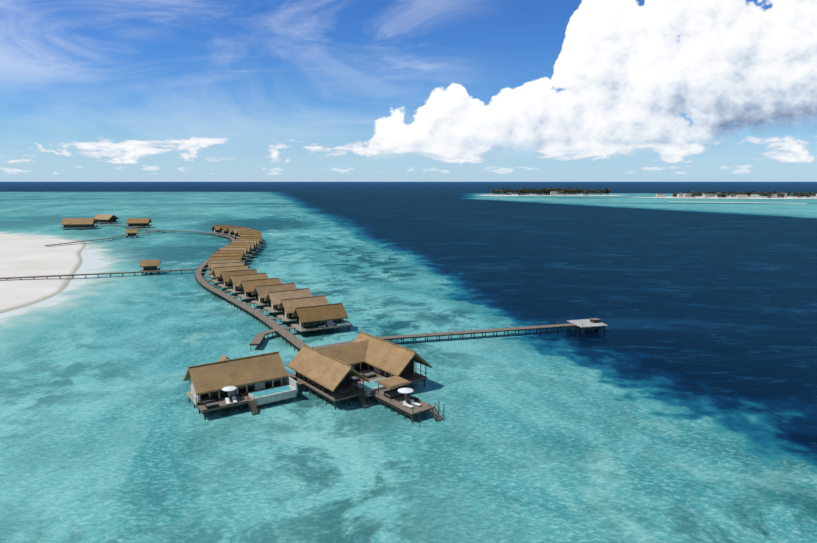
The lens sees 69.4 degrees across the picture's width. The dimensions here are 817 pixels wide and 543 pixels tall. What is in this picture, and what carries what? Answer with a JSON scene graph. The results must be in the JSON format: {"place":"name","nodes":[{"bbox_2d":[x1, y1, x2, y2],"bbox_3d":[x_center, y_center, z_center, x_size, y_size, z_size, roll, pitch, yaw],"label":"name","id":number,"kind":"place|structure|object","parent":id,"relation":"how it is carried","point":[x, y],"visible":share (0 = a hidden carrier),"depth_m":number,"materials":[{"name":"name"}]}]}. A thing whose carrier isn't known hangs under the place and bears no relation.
{"place":"outdoors","nodes":[
{"label":"outdoors","id":0,"kind":"place"},
{"bbox_2d":[0,234,85,313],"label":"sandy beach","id":1,"kind":"structure","parent":0,"point":[22,256],"depth_m":282.02,"materials":[{"name":"white sand"}]},
{"bbox_2d":[0,182,816,542],"bbox_3d":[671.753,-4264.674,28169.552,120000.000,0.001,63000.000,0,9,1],"label":"sea","id":2,"kind":"structure","parent":0,"point":[676,402],"depth_m":128.86,"materials":[{"name":"liquid"}]},
{"bbox_2d":[60,218,96,229],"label":"hall","id":3,"kind":"structure","parent":2,"relation":"on","point":[78,223],"depth_m":509.08,"materials":[{"name":"brown plant"}]},
{"bbox_2d":[0,269,195,280],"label":"jetty","id":4,"kind":"object","parent":2,"relation":"on","point":[73,275],"visible":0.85,"depth_m":253.61,"materials":[{"name":"wood"}]},
{"bbox_2d":[45,230,164,246],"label":"jetty","id":5,"kind":"object","parent":2,"relation":"on","point":[99,239],"visible":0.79,"depth_m":403.16,"materials":[{"name":"wood"}]},
{"bbox_2d":[94,214,120,223],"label":"hall","id":6,"kind":"structure","parent":2,"relation":"on","point":[102,218],"depth_m":574.68,"materials":[{"name":"brown plant"}]},
{"bbox_2d":[80,223,137,229],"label":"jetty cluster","id":7,"kind":"object","parent":2,"relation":"on","point":[118,225],"visible":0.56,"depth_m":530.82,"materials":[{"name":"wood"}]},
{"bbox_2d":[125,229,137,237],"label":"pavilion","id":8,"kind":"structure","parent":2,"relation":"on","point":[132,232],"depth_m":431.32,"materials":[{"name":"brown plant"}]},
{"bbox_2d":[124,218,151,227],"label":"hall","id":9,"kind":"structure","parent":2,"relation":"on","point":[140,222],"depth_m":523.62,"materials":[{"name":"brown plant"}]},
{"bbox_2d":[140,260,160,274],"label":"jetty pavilion","id":10,"kind":"structure","parent":2,"relation":"on","point":[149,265],"depth_m":263.21,"materials":[{"name":"brown plant"}]},
{"bbox_2d":[209,224,228,233],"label":"water villa","id":11,"kind":"object","parent":2,"relation":"on","point":[215,228],"visible":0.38,"depth_m":458.70,"materials":[{"name":"brown plant"}]},
{"bbox_2d":[128,228,312,351],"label":"jetty","id":12,"kind":"object","parent":2,"relation":"on","point":[298,343],"visible":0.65,"depth_m":188.69,"materials":[{"name":"wood"}]},
{"bbox_2d":[201,259,240,277],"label":"water villa","id":13,"kind":"object","parent":2,"relation":"on","point":[209,272],"visible":0.15,"depth_m":257.35,"materials":[{"name":"brown plant"}]},
{"bbox_2d":[202,256,240,271],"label":"water villa","id":14,"kind":"object","parent":2,"relation":"on","point":[222,257],"visible":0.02,"depth_m":269.25,"materials":[{"name":"brown plant"}]},
{"bbox_2d":[203,262,243,279],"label":"water villa","id":15,"kind":"object","parent":2,"relation":"on","point":[212,265],"visible":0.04,"depth_m":247.34,"materials":[{"name":"brown plant"}]},
{"bbox_2d":[206,253,246,264],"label":"water villa","id":16,"kind":"object","parent":2,"relation":"on","point":[227,254],"depth_m":281.35,"materials":[{"name":"brown plant"}]},
{"bbox_2d":[205,265,248,285],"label":"water villa","id":17,"kind":"object","parent":2,"relation":"on","point":[216,271],"visible":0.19,"depth_m":235.63,"materials":[{"name":"brown plant"}]},
{"bbox_2d":[217,225,237,234],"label":"water villa","id":18,"kind":"object","parent":2,"relation":"on","point":[222,229],"visible":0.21,"depth_m":449.74,"materials":[{"name":"brown plant"}]},
{"bbox_2d":[215,250,247,263],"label":"water villa","id":19,"kind":"object","parent":2,"relation":"on","point":[244,260],"visible":0.15,"depth_m":293.52,"materials":[{"name":"brown plant"}]},
{"bbox_2d":[213,269,256,290],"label":"water villa","id":20,"kind":"object","parent":2,"relation":"on","point":[224,276],"visible":0.27,"depth_m":224.61,"materials":[{"name":"brown plant"}]},
{"bbox_2d":[219,247,250,260],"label":"water villa","id":21,"kind":"object","parent":2,"relation":"on","point":[237,248],"visible":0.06,"depth_m":305.18,"materials":[{"name":"brown plant"}]},
{"bbox_2d":[225,226,244,235],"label":"water villa","id":22,"kind":"object","parent":2,"relation":"on","point":[229,230],"visible":0.21,"depth_m":439.74,"materials":[{"name":"brown plant"}]},
{"bbox_2d":[224,245,254,256],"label":"water villa","id":23,"kind":"object","parent":2,"relation":"on","point":[250,254],"visible":0.27,"depth_m":317.78,"materials":[{"name":"brown plant"}]},
{"bbox_2d":[183,351,297,419],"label":"bungalow","id":24,"kind":"object","parent":2,"relation":"on","point":[223,383],"visible":0.96,"depth_m":109.36,"materials":[{"name":"brown plant"}]},
{"bbox_2d":[230,228,251,238],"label":"water villa","id":25,"kind":"object","parent":2,"relation":"on","point":[234,230],"visible":0.21,"depth_m":429.89,"materials":[{"name":"brown plant"}]},
{"bbox_2d":[229,242,257,253],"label":"water villa","id":26,"kind":"object","parent":2,"relation":"on","point":[253,251],"visible":0.27,"depth_m":330.47,"materials":[{"name":"brown plant"}]},
{"bbox_2d":[222,273,267,295],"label":"water villa","id":27,"kind":"object","parent":2,"relation":"on","point":[234,281],"visible":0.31,"depth_m":215.28,"materials":[{"name":"brown plant"}]},
{"bbox_2d":[233,229,256,238],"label":"water villa","id":28,"kind":"object","parent":2,"relation":"on","point":[238,233],"visible":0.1,"depth_m":418.19,"materials":[{"name":"brown plant"}]},
{"bbox_2d":[232,240,259,251],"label":"water villa","id":29,"kind":"object","parent":2,"relation":"on","point":[255,242],"visible":0.17,"depth_m":342.39,"materials":[{"name":"brown plant"}]},
{"bbox_2d":[235,231,262,239],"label":"water villa","id":30,"kind":"object","parent":2,"relation":"on","point":[249,232],"visible":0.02,"depth_m":405.60,"materials":[{"name":"brown plant"}]},
{"bbox_2d":[236,238,262,249],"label":"water villa","id":31,"kind":"object","parent":2,"relation":"on","point":[258,241],"visible":0.19,"depth_m":355.07,"materials":[{"name":"brown plant"}]},
{"bbox_2d":[239,236,264,247],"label":"water villa","id":32,"kind":"object","parent":2,"relation":"on","point":[261,243],"visible":0.15,"depth_m":368.23,"materials":[{"name":"brown plant"}]},
{"bbox_2d":[240,234,263,243],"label":"water villa","id":33,"kind":"object","parent":2,"relation":"on","point":[251,235],"visible":0.17,"depth_m":381.25,"materials":[{"name":"brown plant"}]},
{"bbox_2d":[240,232,264,242],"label":"water villa","id":34,"kind":"object","parent":2,"relation":"on","point":[254,233],"visible":0.17,"depth_m":394.11,"materials":[{"name":"brown plant"}]},
{"bbox_2d":[233,278,280,302],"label":"water villa","id":35,"kind":"object","parent":2,"relation":"on","point":[247,287],"visible":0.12,"depth_m":203.96,"materials":[{"name":"brown plant"}]},
{"bbox_2d":[249,329,276,349],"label":"jetty stub","id":36,"kind":"object","parent":2,"relation":"on","point":[258,338],"visible":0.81,"depth_m":151.12,"materials":[{"name":"wood"}]},
{"bbox_2d":[245,282,296,306],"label":"water villa","id":37,"kind":"object","parent":2,"relation":"on","point":[260,292],"visible":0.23,"depth_m":193.87,"materials":[{"name":"brown plant"}]},
{"bbox_2d":[258,288,311,317],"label":"water villa","id":38,"kind":"object","parent":2,"relation":"on","point":[274,298],"visible":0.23,"depth_m":183.77,"materials":[{"name":"brown plant"}]},
{"bbox_2d":[288,373,306,391],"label":"boardwalk","id":39,"kind":"structure","parent":2,"relation":"on","point":[299,383],"depth_m":117.06,"materials":[{"name":"wood"}]},
{"bbox_2d":[270,295,328,326],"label":"water villa","id":40,"kind":"object","parent":2,"relation":"on","point":[288,306],"visible":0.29,"depth_m":172.23,"materials":[{"name":"brown plant"}]},
{"bbox_2d":[284,303,352,336],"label":"water villa","id":41,"kind":"object","parent":2,"relation":"on","point":[320,317],"visible":0.94,"depth_m":161.02,"materials":[{"name":"brown plant"}]},
{"bbox_2d":[288,332,443,426],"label":"overwater villa","id":42,"kind":"object","parent":2,"relation":"on","point":[362,365],"visible":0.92,"depth_m":114.72,"materials":[{"name":"brown plant"}]},
{"bbox_2d":[313,323,576,349],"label":"jetty","id":43,"kind":"object","parent":2,"relation":"on","point":[462,333],"visible":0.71,"depth_m":155.00,"materials":[{"name":"wood"}]},
{"bbox_2d":[567,316,607,332],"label":"jetty platform","id":44,"kind":"structure","parent":2,"relation":"on","point":[591,322],"depth_m":164.18,"materials":[{"name":"white wood"}]},
{"bbox_2d":[0,0,816,181],"label":"sky","id":45,"kind":"structure","parent":0,"point":[91,90],"materials":[{"name":"blue"}]},
{"bbox_2d":[487,194,620,195],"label":"sandy beach","id":46,"kind":"structure","parent":0,"point":[551,195],"depth_m":1715.53,"materials":[{"name":"beige sand"}]},
{"bbox_2d":[506,191,560,194],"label":"buildings","id":47,"kind":"structure","parent":46,"relation":"on","point":[551,193],"depth_m":1715.61,"materials":[{"name":"metal"}]},
{"bbox_2d":[492,187,611,194],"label":"island trees","id":48,"kind":"object","parent":46,"relation":"on","point":[546,191],"visible":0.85,"depth_m":1744.77,"materials":[{"name":"green plant"}]},
{"bbox_2d":[627,196,816,198],"bbox_3d":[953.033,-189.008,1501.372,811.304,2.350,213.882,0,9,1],"label":"sandy beach","id":49,"kind":"structure","parent":0,"point":[788,197],"depth_m":1454.59,"materials":[{"name":"beige sand"}]},
{"bbox_2d":[656,193,816,197],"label":"buildings","id":50,"kind":"structure","parent":49,"relation":"on","point":[704,195],"depth_m":1463.35,"materials":[{"name":"metal"}]},
{"bbox_2d":[672,191,816,197],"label":"island trees","id":51,"kind":"object","parent":49,"relation":"on","point":[767,194],"visible":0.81,"depth_m":1483.78,"materials":[{"name":"green plant"}]},
{"bbox_2d":[669,201,807,203],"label":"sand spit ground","id":52,"kind":"structure","parent":0,"point":[745,202],"depth_m":1149.29,"materials":[{"name":"beige sand"}]}
]}

